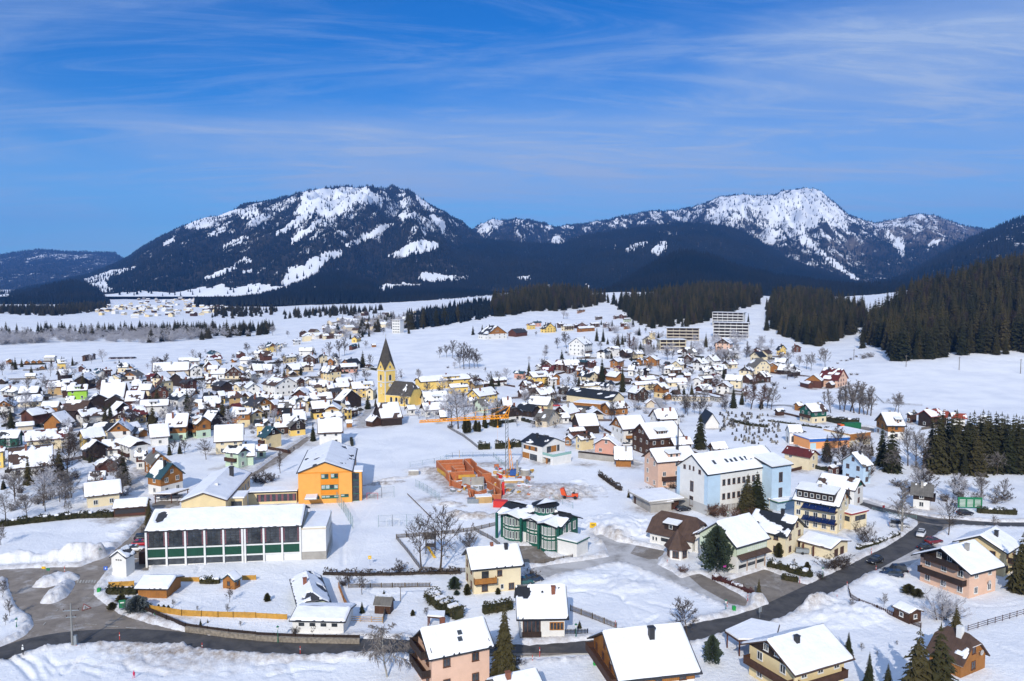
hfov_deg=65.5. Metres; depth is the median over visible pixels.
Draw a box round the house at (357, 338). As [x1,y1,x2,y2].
[351,335,361,342]
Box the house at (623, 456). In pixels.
[613,445,632,466]
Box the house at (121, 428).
[105,418,134,438]
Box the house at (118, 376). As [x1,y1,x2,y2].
[111,373,125,379]
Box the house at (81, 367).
[78,364,85,371]
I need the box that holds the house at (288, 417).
[281,412,306,421]
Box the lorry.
[837,422,860,428]
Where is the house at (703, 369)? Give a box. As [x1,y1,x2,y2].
[699,366,710,374]
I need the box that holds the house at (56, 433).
[24,426,68,448]
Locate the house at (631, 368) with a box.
[627,364,636,375]
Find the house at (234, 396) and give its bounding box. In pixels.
[227,390,241,404]
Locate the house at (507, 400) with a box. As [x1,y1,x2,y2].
[500,396,512,407]
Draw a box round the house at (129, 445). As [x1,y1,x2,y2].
[117,435,149,463]
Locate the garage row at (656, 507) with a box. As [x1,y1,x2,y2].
[632,495,673,512]
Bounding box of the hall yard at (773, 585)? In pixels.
[732,570,806,601]
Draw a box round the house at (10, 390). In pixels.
[0,385,18,395]
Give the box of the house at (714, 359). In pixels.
[705,354,720,365]
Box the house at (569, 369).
[565,365,574,373]
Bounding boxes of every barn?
[19,406,54,423]
[40,401,61,411]
[41,410,76,428]
[43,355,56,360]
[56,369,73,379]
[62,400,94,418]
[73,373,96,386]
[82,353,95,360]
[89,393,108,406]
[99,382,127,397]
[104,394,124,406]
[106,401,128,412]
[124,390,147,405]
[169,371,189,385]
[202,395,221,407]
[204,360,220,371]
[211,379,231,390]
[229,407,240,422]
[236,351,244,357]
[258,351,272,360]
[262,364,273,373]
[277,400,296,414]
[289,387,311,396]
[333,377,353,388]
[333,388,362,407]
[348,344,356,349]
[373,402,402,425]
[507,328,526,336]
[565,387,624,401]
[571,413,600,433]
[592,366,606,377]
[606,370,624,380]
[618,348,632,357]
[711,364,727,373]
[777,363,794,373]
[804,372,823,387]
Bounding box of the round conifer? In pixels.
[121,595,153,614]
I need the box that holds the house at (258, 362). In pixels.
[248,360,264,367]
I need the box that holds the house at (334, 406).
[323,401,342,411]
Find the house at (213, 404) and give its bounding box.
[198,402,215,412]
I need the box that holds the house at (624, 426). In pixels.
[609,414,644,442]
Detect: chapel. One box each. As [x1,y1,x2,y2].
[698,409,719,427]
[785,424,803,443]
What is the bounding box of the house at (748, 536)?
[695,513,771,572]
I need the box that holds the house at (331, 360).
[327,357,334,364]
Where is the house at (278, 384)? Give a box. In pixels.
[261,374,298,394]
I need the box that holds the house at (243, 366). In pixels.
[238,363,247,371]
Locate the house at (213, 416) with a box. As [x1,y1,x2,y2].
[203,410,225,429]
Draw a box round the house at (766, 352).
[762,348,772,359]
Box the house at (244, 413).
[235,407,251,426]
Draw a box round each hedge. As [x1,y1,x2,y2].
[0,509,113,526]
[24,362,44,364]
[83,456,97,461]
[105,583,137,595]
[199,574,220,583]
[323,566,460,575]
[350,437,353,445]
[423,586,466,619]
[477,440,489,449]
[480,596,514,614]
[487,419,515,424]
[494,440,512,448]
[512,439,521,446]
[521,418,534,424]
[598,470,622,490]
[711,573,754,592]
[730,418,767,427]
[767,557,812,577]
[768,419,821,427]
[780,573,798,581]
[815,465,842,473]
[826,415,859,421]
[826,419,840,423]
[856,531,901,549]
[976,505,1017,514]
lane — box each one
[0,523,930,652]
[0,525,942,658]
[127,473,145,489]
[358,406,373,425]
[523,534,747,605]
[654,398,681,421]
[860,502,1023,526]
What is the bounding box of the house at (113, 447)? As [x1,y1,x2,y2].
[101,438,120,455]
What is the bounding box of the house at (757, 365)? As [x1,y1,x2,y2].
[746,357,771,373]
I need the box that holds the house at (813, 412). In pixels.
[798,402,828,422]
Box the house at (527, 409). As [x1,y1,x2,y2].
[517,402,539,416]
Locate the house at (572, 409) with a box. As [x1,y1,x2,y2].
[555,403,580,418]
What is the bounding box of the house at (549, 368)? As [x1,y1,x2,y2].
[542,365,555,372]
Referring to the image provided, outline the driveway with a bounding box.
[689,574,746,605]
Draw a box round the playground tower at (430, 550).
[424,533,436,557]
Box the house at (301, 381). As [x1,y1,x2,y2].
[296,378,304,386]
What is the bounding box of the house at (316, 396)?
[308,391,333,402]
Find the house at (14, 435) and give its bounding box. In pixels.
[0,429,23,446]
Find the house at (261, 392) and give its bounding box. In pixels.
[255,391,266,395]
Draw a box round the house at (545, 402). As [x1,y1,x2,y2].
[527,395,554,408]
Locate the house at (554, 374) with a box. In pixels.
[547,372,560,384]
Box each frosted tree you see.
[16,398,32,411]
[20,389,32,406]
[30,465,60,505]
[35,375,45,387]
[41,466,60,488]
[45,363,53,375]
[46,381,56,397]
[50,482,65,501]
[61,416,72,428]
[95,349,106,361]
[156,403,174,419]
[176,405,187,412]
[220,410,240,423]
[263,367,276,378]
[267,408,278,422]
[423,405,432,414]
[436,376,447,387]
[436,386,476,428]
[437,394,470,423]
[453,396,476,416]
[481,401,493,412]
[489,398,501,406]
[520,389,531,401]
[629,400,639,407]
[713,372,722,383]
[720,392,729,408]
[847,440,869,454]
[908,466,929,483]
[918,583,966,621]
[931,591,975,618]
[946,473,971,501]
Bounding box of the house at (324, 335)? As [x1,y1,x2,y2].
[321,333,328,339]
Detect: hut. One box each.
[345,419,352,427]
[373,595,394,613]
[774,408,785,415]
[794,401,803,410]
[825,381,835,388]
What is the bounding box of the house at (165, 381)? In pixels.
[156,376,174,395]
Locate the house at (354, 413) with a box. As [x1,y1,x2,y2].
[352,406,357,416]
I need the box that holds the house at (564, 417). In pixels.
[559,411,570,422]
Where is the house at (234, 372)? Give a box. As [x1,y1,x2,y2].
[224,365,244,378]
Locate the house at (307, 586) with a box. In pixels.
[289,570,331,606]
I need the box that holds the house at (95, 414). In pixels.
[73,407,106,426]
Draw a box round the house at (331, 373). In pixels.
[321,365,342,380]
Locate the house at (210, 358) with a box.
[204,356,214,362]
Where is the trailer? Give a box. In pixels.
[795,547,809,554]
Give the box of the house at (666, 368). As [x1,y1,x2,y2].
[660,364,674,373]
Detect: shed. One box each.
[0,377,10,383]
[15,421,34,429]
[24,373,37,378]
[56,422,74,431]
[93,455,118,471]
[110,453,126,466]
[129,421,141,427]
[133,428,147,436]
[133,574,184,597]
[146,411,159,420]
[193,399,202,404]
[229,403,241,406]
[238,375,249,381]
[253,419,270,428]
[304,377,311,383]
[364,364,373,369]
[365,414,380,426]
[535,381,544,387]
[578,408,585,412]
[613,365,622,370]
[624,377,632,383]
[644,398,655,407]
[658,375,664,381]
[662,392,670,399]
[670,390,680,394]
[799,379,812,388]
[891,600,923,623]
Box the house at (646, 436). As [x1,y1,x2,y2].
[630,419,684,453]
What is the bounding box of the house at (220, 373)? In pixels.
[210,369,225,377]
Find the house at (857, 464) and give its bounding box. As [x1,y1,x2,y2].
[839,451,874,483]
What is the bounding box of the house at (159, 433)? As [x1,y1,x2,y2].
[148,422,169,445]
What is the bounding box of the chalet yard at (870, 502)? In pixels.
[863,500,887,508]
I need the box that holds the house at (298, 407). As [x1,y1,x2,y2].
[292,402,305,412]
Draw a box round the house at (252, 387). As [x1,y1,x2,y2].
[243,381,260,393]
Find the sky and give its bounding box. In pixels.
[0,0,1023,257]
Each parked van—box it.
[166,493,182,497]
[882,563,908,572]
[889,518,910,527]
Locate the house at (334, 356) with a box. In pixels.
[332,354,340,364]
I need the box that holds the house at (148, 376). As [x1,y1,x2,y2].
[145,372,155,381]
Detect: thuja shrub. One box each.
[263,593,271,601]
[461,418,468,432]
[463,583,470,594]
[465,420,471,432]
[473,420,477,431]
[477,421,480,431]
[773,543,783,557]
[804,562,810,570]
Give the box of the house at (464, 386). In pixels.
[447,382,469,393]
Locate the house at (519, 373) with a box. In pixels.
[513,370,525,378]
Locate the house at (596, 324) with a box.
[589,322,600,326]
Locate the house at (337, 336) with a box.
[333,333,341,338]
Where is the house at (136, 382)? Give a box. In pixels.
[131,378,142,387]
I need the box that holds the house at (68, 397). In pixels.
[65,395,75,400]
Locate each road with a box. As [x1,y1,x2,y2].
[0,522,181,644]
[489,508,1023,655]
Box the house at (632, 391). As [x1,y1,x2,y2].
[626,385,649,400]
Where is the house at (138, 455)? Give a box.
[133,450,147,468]
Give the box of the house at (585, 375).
[578,370,597,380]
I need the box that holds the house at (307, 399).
[289,395,310,407]
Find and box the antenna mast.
[677,416,679,445]
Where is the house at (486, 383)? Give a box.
[484,380,489,386]
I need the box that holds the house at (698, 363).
[692,358,709,369]
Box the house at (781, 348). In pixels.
[776,344,786,354]
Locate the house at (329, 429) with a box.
[317,416,343,444]
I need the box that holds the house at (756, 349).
[752,347,764,351]
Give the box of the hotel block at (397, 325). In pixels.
[392,319,403,332]
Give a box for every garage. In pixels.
[87,470,107,481]
[289,602,356,633]
[797,530,851,558]
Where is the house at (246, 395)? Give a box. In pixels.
[242,391,252,400]
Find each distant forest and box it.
[0,183,495,295]
[0,248,122,289]
[0,278,110,304]
[193,269,507,305]
[403,221,862,290]
[403,297,494,328]
[471,187,987,282]
[590,248,955,296]
[831,214,1023,287]
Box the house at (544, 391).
[532,386,555,401]
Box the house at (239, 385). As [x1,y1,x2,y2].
[232,381,246,390]
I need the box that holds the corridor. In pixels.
[248,485,297,504]
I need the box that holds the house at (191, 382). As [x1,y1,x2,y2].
[179,377,196,388]
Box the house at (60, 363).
[56,359,66,369]
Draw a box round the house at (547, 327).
[540,322,555,332]
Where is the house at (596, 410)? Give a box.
[585,406,604,419]
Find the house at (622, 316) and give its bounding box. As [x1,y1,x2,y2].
[619,313,627,318]
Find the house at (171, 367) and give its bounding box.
[152,361,189,375]
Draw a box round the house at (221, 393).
[216,389,226,402]
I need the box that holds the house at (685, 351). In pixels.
[681,346,697,356]
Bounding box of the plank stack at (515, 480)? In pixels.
[503,478,523,482]
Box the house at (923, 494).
[910,481,935,509]
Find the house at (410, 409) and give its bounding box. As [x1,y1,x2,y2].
[404,404,416,414]
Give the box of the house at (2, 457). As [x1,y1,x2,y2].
[0,446,7,467]
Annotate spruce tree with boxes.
[6,407,16,428]
[12,358,17,369]
[22,456,35,485]
[53,448,67,483]
[80,371,85,383]
[101,405,106,421]
[106,402,112,419]
[118,449,132,485]
[144,501,152,525]
[146,404,157,428]
[153,386,159,398]
[166,442,171,455]
[183,388,191,410]
[219,397,227,421]
[309,424,315,441]
[359,602,364,613]
[360,351,365,367]
[364,393,371,409]
[405,309,409,327]
[407,311,415,329]
[419,309,426,327]
[421,308,428,326]
[433,308,440,326]
[441,303,448,323]
[455,302,459,321]
[481,407,485,426]
[488,373,494,388]
[489,409,494,425]
[492,403,501,426]
[494,298,500,316]
[543,377,549,386]
[594,329,598,340]
[618,365,625,392]
[630,301,635,318]
[645,306,656,326]
[653,306,659,324]
[667,307,673,326]
[684,302,692,324]
[689,304,693,323]
[721,367,725,378]
[723,294,731,311]
[729,295,735,311]
[729,385,737,407]
[736,475,755,513]
[739,392,744,404]
[751,471,771,511]
[756,580,761,592]
[763,312,769,330]
[769,308,777,328]
[773,310,779,329]
[788,313,793,336]
[791,314,800,339]
[798,323,804,341]
[801,315,810,344]
[809,318,817,344]
[814,325,822,346]
[816,316,826,343]
[820,434,832,461]
[826,321,830,340]
[828,317,836,340]
[838,318,844,337]
[844,311,855,334]
[844,632,853,656]
[853,308,859,332]
[858,320,865,340]
[862,654,874,680]
[865,321,874,344]
[870,314,879,346]
[871,308,879,328]
[872,318,884,347]
[873,425,886,466]
[878,427,905,473]
[880,311,894,345]
[881,318,889,349]
[883,664,892,680]
[888,326,899,360]
[892,319,911,360]
[898,627,932,680]
[903,325,912,358]
[910,332,916,353]
[912,338,919,359]
[916,334,922,358]
[919,328,926,358]
[919,418,935,466]
[922,326,935,359]
[923,413,953,474]
[927,622,958,680]
[928,327,938,358]
[930,318,941,357]
[937,411,949,436]
[938,313,952,352]
[938,329,950,357]
[943,414,954,449]
[946,409,969,474]
[947,320,957,351]
[948,605,962,627]
[954,320,969,355]
[955,315,960,331]
[956,312,968,344]
[956,315,965,336]
[958,450,970,475]
[959,420,973,470]
[960,416,966,435]
[964,413,977,433]
[967,319,975,352]
[967,432,988,477]
[968,410,980,444]
[972,312,980,342]
[975,319,988,353]
[977,409,984,439]
[979,311,1000,353]
[979,418,998,475]
[980,412,995,439]
[987,422,1005,474]
[991,329,1001,354]
[991,411,999,432]
[994,315,1000,341]
[994,412,1007,454]
[998,310,1013,350]
[1000,332,1009,354]
[1001,423,1022,474]
[1003,415,1010,434]
[1004,532,1023,594]
[1005,310,1011,331]
[1006,416,1019,444]
[1009,308,1023,350]
[1010,307,1023,333]
[1013,426,1023,474]
[1015,416,1023,435]
[1017,327,1023,352]
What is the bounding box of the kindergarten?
[495,498,589,556]
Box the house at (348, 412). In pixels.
[343,406,352,419]
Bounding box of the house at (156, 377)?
[151,371,170,384]
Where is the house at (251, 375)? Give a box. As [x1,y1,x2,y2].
[245,370,257,380]
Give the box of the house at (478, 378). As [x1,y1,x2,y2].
[468,375,483,387]
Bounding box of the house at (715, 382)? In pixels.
[711,377,723,386]
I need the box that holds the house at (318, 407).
[308,399,331,418]
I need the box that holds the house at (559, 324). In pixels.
[557,322,564,327]
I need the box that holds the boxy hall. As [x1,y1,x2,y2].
[823,426,870,446]
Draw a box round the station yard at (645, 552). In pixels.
[630,545,664,559]
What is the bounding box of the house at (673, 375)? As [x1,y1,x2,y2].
[667,373,677,377]
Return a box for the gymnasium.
[139,504,332,567]
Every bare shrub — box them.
[2,501,19,511]
[13,492,32,499]
[33,495,45,504]
[39,486,56,499]
[70,468,81,478]
[121,486,136,495]
[250,471,263,481]
[256,470,274,484]
[290,626,299,633]
[335,572,352,585]
[393,558,408,571]
[514,655,526,665]
[525,567,542,577]
[668,482,676,488]
[675,564,689,572]
[812,555,845,570]
[815,571,825,579]
[830,553,850,568]
[838,554,854,565]
[889,478,905,485]
[936,491,949,501]
[953,486,969,498]
[986,494,1008,503]
[993,488,1016,499]
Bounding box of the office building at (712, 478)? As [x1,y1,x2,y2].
[675,445,794,515]
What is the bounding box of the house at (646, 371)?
[643,366,650,375]
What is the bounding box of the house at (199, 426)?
[188,412,212,437]
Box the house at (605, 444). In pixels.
[593,433,622,454]
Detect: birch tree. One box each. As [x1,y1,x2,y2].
[354,622,414,676]
[888,478,915,530]
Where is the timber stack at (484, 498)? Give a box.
[474,493,491,502]
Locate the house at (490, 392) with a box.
[466,386,498,402]
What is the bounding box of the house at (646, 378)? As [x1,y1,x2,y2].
[636,375,657,380]
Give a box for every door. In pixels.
[482,571,488,578]
[522,531,525,541]
[660,536,668,544]
[738,559,746,572]
[747,557,755,570]
[756,554,764,567]
[840,546,843,554]
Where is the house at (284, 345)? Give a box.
[280,342,287,347]
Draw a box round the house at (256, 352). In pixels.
[253,349,262,357]
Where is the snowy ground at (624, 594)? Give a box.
[0,290,1023,680]
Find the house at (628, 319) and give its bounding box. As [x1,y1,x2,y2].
[623,317,631,321]
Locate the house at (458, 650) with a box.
[409,616,494,680]
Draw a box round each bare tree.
[0,409,9,426]
[0,433,8,447]
[0,492,18,518]
[0,524,6,544]
[0,578,7,596]
[1,397,18,411]
[1,467,25,496]
[1,474,23,501]
[4,598,13,615]
[10,439,21,446]
[13,472,27,489]
[14,495,33,516]
[26,401,37,408]
[30,462,52,484]
[32,468,52,488]
[33,485,55,510]
[37,434,52,444]
[42,378,48,392]
[48,452,62,467]
[48,461,65,475]
[52,467,72,496]
[54,436,88,471]
[56,470,82,496]
[56,480,76,506]
[58,428,73,444]
[61,368,72,378]
[61,501,71,510]
[64,431,80,455]
[88,443,101,461]
[89,469,106,480]
[92,376,102,389]
[102,415,115,421]
[105,455,130,478]
[113,471,132,495]
[115,470,133,485]
[123,413,134,421]
[125,410,141,421]
[151,365,162,372]
[178,381,190,388]
[179,437,190,451]
[184,395,200,413]
[195,378,207,390]
[195,439,214,456]
[201,401,212,410]
[224,587,233,601]
[254,402,262,410]
[276,451,282,472]
[333,340,343,356]
[339,338,349,352]
[350,369,358,378]
[351,570,369,592]
[362,370,371,379]
[399,391,409,409]
[404,514,440,565]
[416,505,461,567]
[423,381,432,391]
[448,340,457,357]
[453,350,462,363]
[454,342,474,367]
[456,522,477,547]
[464,346,473,368]
[467,374,481,388]
[470,349,481,367]
[474,353,482,364]
[493,400,503,409]
[527,387,538,397]
[552,390,561,401]
[561,331,571,347]
[561,384,567,393]
[571,378,579,386]
[607,399,619,417]
[608,406,615,420]
[626,333,634,348]
[629,350,637,361]
[635,392,645,402]
[647,383,654,398]
[669,597,699,635]
[671,390,681,401]
[678,393,690,412]
[679,393,694,412]
[684,399,690,413]
[693,400,704,413]
[697,385,709,403]
[698,400,709,409]
[705,503,723,517]
[718,504,729,516]
[721,351,731,364]
[729,507,741,515]
[731,352,740,362]
[743,345,751,356]
[743,385,748,401]
[744,380,757,408]
[752,372,760,385]
[753,382,767,409]
[766,386,780,409]
[782,361,793,379]
[784,351,791,362]
[802,354,810,368]
[808,354,816,365]
[817,347,830,362]
[822,443,836,464]
[825,389,836,412]
[829,425,848,451]
[831,440,851,469]
[836,385,843,409]
[837,384,848,411]
[843,379,859,411]
[843,381,858,412]
[848,444,871,461]
[850,432,870,446]
[851,518,876,542]
[854,433,868,451]
[855,381,867,413]
[857,384,872,414]
[861,389,872,414]
[863,446,875,459]
[864,386,877,415]
[864,445,875,457]
[865,435,874,447]
[880,592,888,603]
[885,447,901,473]
[886,392,901,411]
[894,395,903,411]
[896,425,922,465]
[899,427,930,463]
[907,460,936,482]
[908,433,933,464]
[915,471,940,489]
[937,496,962,534]
[944,473,968,499]
[973,475,988,490]
[974,472,989,489]
[989,483,1000,495]
[990,451,1010,474]
[990,515,998,525]
[1000,478,1011,490]
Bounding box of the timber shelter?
[112,497,150,517]
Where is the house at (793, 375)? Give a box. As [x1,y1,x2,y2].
[788,368,801,376]
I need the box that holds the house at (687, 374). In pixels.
[682,372,691,380]
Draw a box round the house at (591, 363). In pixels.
[587,360,596,367]
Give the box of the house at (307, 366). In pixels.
[298,362,313,371]
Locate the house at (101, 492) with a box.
[83,477,122,507]
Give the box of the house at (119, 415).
[108,408,141,422]
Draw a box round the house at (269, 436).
[257,423,283,446]
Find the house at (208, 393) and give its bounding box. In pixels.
[202,391,213,398]
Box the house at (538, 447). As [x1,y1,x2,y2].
[520,433,570,464]
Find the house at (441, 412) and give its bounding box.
[437,408,448,420]
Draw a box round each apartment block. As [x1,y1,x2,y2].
[656,338,686,349]
[666,327,699,340]
[712,312,746,325]
[712,321,749,337]
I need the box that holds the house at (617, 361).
[609,357,624,367]
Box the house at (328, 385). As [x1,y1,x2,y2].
[324,382,334,391]
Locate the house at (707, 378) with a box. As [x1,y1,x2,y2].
[701,374,713,382]
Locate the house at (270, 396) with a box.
[261,393,283,400]
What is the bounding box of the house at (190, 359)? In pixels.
[178,357,200,364]
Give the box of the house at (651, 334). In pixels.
[649,331,655,338]
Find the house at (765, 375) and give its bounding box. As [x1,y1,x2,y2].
[755,370,771,382]
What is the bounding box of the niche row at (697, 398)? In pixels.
[671,395,709,400]
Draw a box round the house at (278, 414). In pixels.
[275,411,280,421]
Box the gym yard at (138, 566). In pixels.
[135,559,148,570]
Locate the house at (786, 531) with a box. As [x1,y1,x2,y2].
[752,508,808,556]
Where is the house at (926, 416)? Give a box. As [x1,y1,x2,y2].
[916,408,946,426]
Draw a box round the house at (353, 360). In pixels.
[341,357,360,368]
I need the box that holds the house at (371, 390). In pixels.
[364,385,376,399]
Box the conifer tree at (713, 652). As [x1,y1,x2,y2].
[701,634,723,664]
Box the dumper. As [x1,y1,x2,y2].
[560,487,577,498]
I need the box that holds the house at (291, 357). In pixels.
[282,353,296,362]
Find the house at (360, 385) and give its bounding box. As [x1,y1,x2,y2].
[349,381,374,396]
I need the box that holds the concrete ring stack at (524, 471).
[520,468,529,475]
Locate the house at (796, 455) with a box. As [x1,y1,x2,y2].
[781,444,820,470]
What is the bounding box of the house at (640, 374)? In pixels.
[633,369,643,375]
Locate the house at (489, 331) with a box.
[478,324,507,339]
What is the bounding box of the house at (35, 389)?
[17,385,42,395]
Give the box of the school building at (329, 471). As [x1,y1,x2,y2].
[296,440,362,503]
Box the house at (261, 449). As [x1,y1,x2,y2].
[256,444,267,457]
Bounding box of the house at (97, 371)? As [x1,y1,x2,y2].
[92,368,104,378]
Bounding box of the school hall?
[178,466,251,507]
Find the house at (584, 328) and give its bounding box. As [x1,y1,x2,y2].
[576,326,595,331]
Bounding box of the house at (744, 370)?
[739,365,754,376]
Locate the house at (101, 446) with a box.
[79,438,107,458]
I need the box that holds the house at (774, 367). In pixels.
[769,361,777,372]
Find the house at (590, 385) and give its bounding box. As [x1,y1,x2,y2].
[579,382,599,387]
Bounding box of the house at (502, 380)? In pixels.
[492,376,507,385]
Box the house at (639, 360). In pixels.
[636,357,643,364]
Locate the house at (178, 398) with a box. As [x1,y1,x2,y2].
[165,392,189,405]
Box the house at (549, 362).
[541,359,555,368]
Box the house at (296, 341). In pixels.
[292,338,301,344]
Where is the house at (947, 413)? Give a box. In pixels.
[942,409,949,424]
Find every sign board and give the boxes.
[119,600,124,607]
[590,522,595,527]
[958,497,982,507]
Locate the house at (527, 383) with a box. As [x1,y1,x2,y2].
[519,378,537,395]
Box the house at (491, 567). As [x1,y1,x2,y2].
[461,542,524,593]
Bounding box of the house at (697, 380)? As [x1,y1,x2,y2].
[693,375,704,385]
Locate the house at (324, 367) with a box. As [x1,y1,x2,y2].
[319,365,341,378]
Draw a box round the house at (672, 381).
[663,377,687,386]
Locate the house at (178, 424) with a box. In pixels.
[164,411,190,439]
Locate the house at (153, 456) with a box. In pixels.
[144,447,171,472]
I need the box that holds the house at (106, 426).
[86,420,115,438]
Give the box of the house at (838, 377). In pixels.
[820,367,848,387]
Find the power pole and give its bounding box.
[63,580,109,644]
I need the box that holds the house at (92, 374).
[78,371,96,380]
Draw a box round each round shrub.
[106,602,116,609]
[115,594,127,602]
[447,576,461,589]
[900,584,914,594]
[911,588,925,597]
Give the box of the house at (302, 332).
[299,330,306,336]
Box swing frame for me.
[399,586,433,600]
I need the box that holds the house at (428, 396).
[420,389,449,405]
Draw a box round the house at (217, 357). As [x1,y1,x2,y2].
[206,354,222,362]
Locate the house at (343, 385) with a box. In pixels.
[333,382,349,389]
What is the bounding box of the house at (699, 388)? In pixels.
[694,382,713,393]
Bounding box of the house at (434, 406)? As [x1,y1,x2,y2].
[419,401,448,416]
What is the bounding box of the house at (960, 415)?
[950,410,967,425]
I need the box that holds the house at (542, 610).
[514,584,568,637]
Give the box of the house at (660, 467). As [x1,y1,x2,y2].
[641,446,693,487]
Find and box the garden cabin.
[221,570,242,589]
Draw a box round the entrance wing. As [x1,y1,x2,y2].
[691,526,707,552]
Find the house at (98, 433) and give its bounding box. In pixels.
[78,427,106,446]
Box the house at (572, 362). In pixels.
[562,359,580,371]
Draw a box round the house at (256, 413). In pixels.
[250,407,263,423]
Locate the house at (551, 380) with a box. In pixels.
[547,375,557,384]
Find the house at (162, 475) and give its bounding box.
[145,460,185,493]
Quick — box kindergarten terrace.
[520,546,550,562]
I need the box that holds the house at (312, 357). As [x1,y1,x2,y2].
[302,353,318,363]
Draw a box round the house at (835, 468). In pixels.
[827,461,842,474]
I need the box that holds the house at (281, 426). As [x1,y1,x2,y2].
[274,421,289,433]
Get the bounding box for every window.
[147,532,164,547]
[148,559,165,564]
[167,531,183,546]
[168,558,184,564]
[186,531,203,545]
[187,557,203,563]
[205,530,221,545]
[206,556,222,562]
[224,529,240,544]
[225,556,241,561]
[246,528,262,543]
[247,555,262,560]
[265,528,280,542]
[283,527,298,542]
[321,474,327,478]
[321,484,337,489]
[321,495,337,498]
[331,473,337,478]
[443,658,450,667]
[472,652,479,661]
[472,672,478,680]
[482,585,487,591]
[497,570,501,576]
[508,582,513,589]
[530,454,536,460]
[550,622,563,629]
[601,651,604,661]
[679,676,686,680]
[690,480,693,491]
[756,650,762,661]
[763,642,768,651]
[780,663,785,675]
[855,514,865,520]
[924,574,929,581]
[925,560,930,566]
[941,566,946,571]
[956,586,962,593]
[957,570,963,577]
[971,660,975,670]
[972,647,976,654]
[974,586,977,593]
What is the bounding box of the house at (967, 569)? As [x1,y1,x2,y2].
[911,539,1006,598]
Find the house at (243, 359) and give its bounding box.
[239,356,255,364]
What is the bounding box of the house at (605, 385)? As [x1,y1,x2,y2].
[598,381,614,390]
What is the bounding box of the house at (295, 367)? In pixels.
[285,362,302,374]
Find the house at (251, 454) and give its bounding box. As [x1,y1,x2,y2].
[242,441,255,464]
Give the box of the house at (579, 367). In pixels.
[575,364,585,376]
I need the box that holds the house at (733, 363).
[722,359,738,368]
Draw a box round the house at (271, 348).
[265,342,277,351]
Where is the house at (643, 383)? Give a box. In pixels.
[631,380,659,389]
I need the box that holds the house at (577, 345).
[569,336,592,355]
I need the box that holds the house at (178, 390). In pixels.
[174,388,199,399]
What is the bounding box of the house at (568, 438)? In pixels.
[564,433,573,445]
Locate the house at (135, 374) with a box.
[124,370,144,379]
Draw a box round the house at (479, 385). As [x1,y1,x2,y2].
[469,380,483,389]
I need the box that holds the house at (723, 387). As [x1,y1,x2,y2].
[715,380,733,393]
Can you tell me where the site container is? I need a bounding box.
[493,499,507,507]
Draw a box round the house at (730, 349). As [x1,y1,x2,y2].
[724,348,739,358]
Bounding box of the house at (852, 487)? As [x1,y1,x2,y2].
[816,472,865,504]
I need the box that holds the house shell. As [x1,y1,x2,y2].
[436,450,500,499]
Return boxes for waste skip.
[467,497,478,503]
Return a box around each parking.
[152,501,179,508]
[881,543,935,569]
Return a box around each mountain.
[0,186,512,296]
[0,250,120,289]
[469,227,781,290]
[473,187,983,281]
[914,222,1023,277]
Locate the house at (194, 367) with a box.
[189,362,202,376]
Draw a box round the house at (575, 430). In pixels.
[566,425,585,436]
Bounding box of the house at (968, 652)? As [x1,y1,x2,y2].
[926,624,989,677]
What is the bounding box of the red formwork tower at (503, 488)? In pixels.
[502,482,504,494]
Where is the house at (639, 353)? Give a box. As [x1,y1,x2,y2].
[632,350,643,358]
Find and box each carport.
[153,488,188,503]
[427,610,444,625]
[627,487,685,509]
[724,618,779,655]
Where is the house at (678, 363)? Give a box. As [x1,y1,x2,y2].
[672,360,684,369]
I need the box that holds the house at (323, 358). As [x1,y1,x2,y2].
[318,352,328,362]
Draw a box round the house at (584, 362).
[579,359,588,366]
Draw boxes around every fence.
[8,378,36,379]
[55,456,81,461]
[108,581,133,586]
[145,606,255,633]
[149,605,255,617]
[181,577,198,581]
[242,575,255,579]
[256,613,286,618]
[256,632,359,637]
[268,446,290,453]
[337,495,352,525]
[338,582,346,602]
[348,582,429,587]
[351,616,382,622]
[363,486,393,498]
[378,514,420,526]
[396,522,493,537]
[396,536,465,572]
[413,452,504,466]
[416,481,438,497]
[447,425,477,447]
[474,528,497,543]
[535,554,572,562]
[565,628,587,633]
[570,604,616,627]
[784,412,799,417]
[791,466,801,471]
[848,585,921,626]
[872,507,916,518]
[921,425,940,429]
[968,609,1023,629]
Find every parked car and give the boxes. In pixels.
[128,544,144,551]
[131,539,144,545]
[133,533,144,539]
[154,495,170,499]
[521,576,533,583]
[525,573,543,581]
[622,442,631,445]
[674,505,691,511]
[866,554,883,564]
[879,568,903,577]
[916,528,925,537]
[916,543,936,550]
[924,536,943,544]
[956,509,973,515]
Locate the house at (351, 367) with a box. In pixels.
[339,362,357,372]
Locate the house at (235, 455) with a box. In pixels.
[222,444,249,467]
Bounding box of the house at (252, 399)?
[242,394,270,413]
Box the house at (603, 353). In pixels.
[596,347,610,357]
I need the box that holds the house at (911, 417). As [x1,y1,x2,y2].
[905,410,917,422]
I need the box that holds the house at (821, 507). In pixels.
[791,481,851,533]
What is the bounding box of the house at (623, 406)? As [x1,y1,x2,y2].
[601,401,629,414]
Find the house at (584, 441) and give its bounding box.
[573,431,595,449]
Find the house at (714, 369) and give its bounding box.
[708,365,722,374]
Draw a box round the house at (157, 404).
[139,398,169,415]
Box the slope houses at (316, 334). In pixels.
[302,310,415,341]
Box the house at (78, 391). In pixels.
[66,383,89,399]
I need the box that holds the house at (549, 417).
[533,407,560,426]
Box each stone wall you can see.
[185,626,255,639]
[255,635,359,643]
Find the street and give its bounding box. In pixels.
[250,437,308,476]
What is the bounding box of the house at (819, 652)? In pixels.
[739,623,855,680]
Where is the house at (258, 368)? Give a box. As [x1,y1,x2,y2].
[250,363,263,375]
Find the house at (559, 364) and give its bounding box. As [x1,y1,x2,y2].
[555,359,565,370]

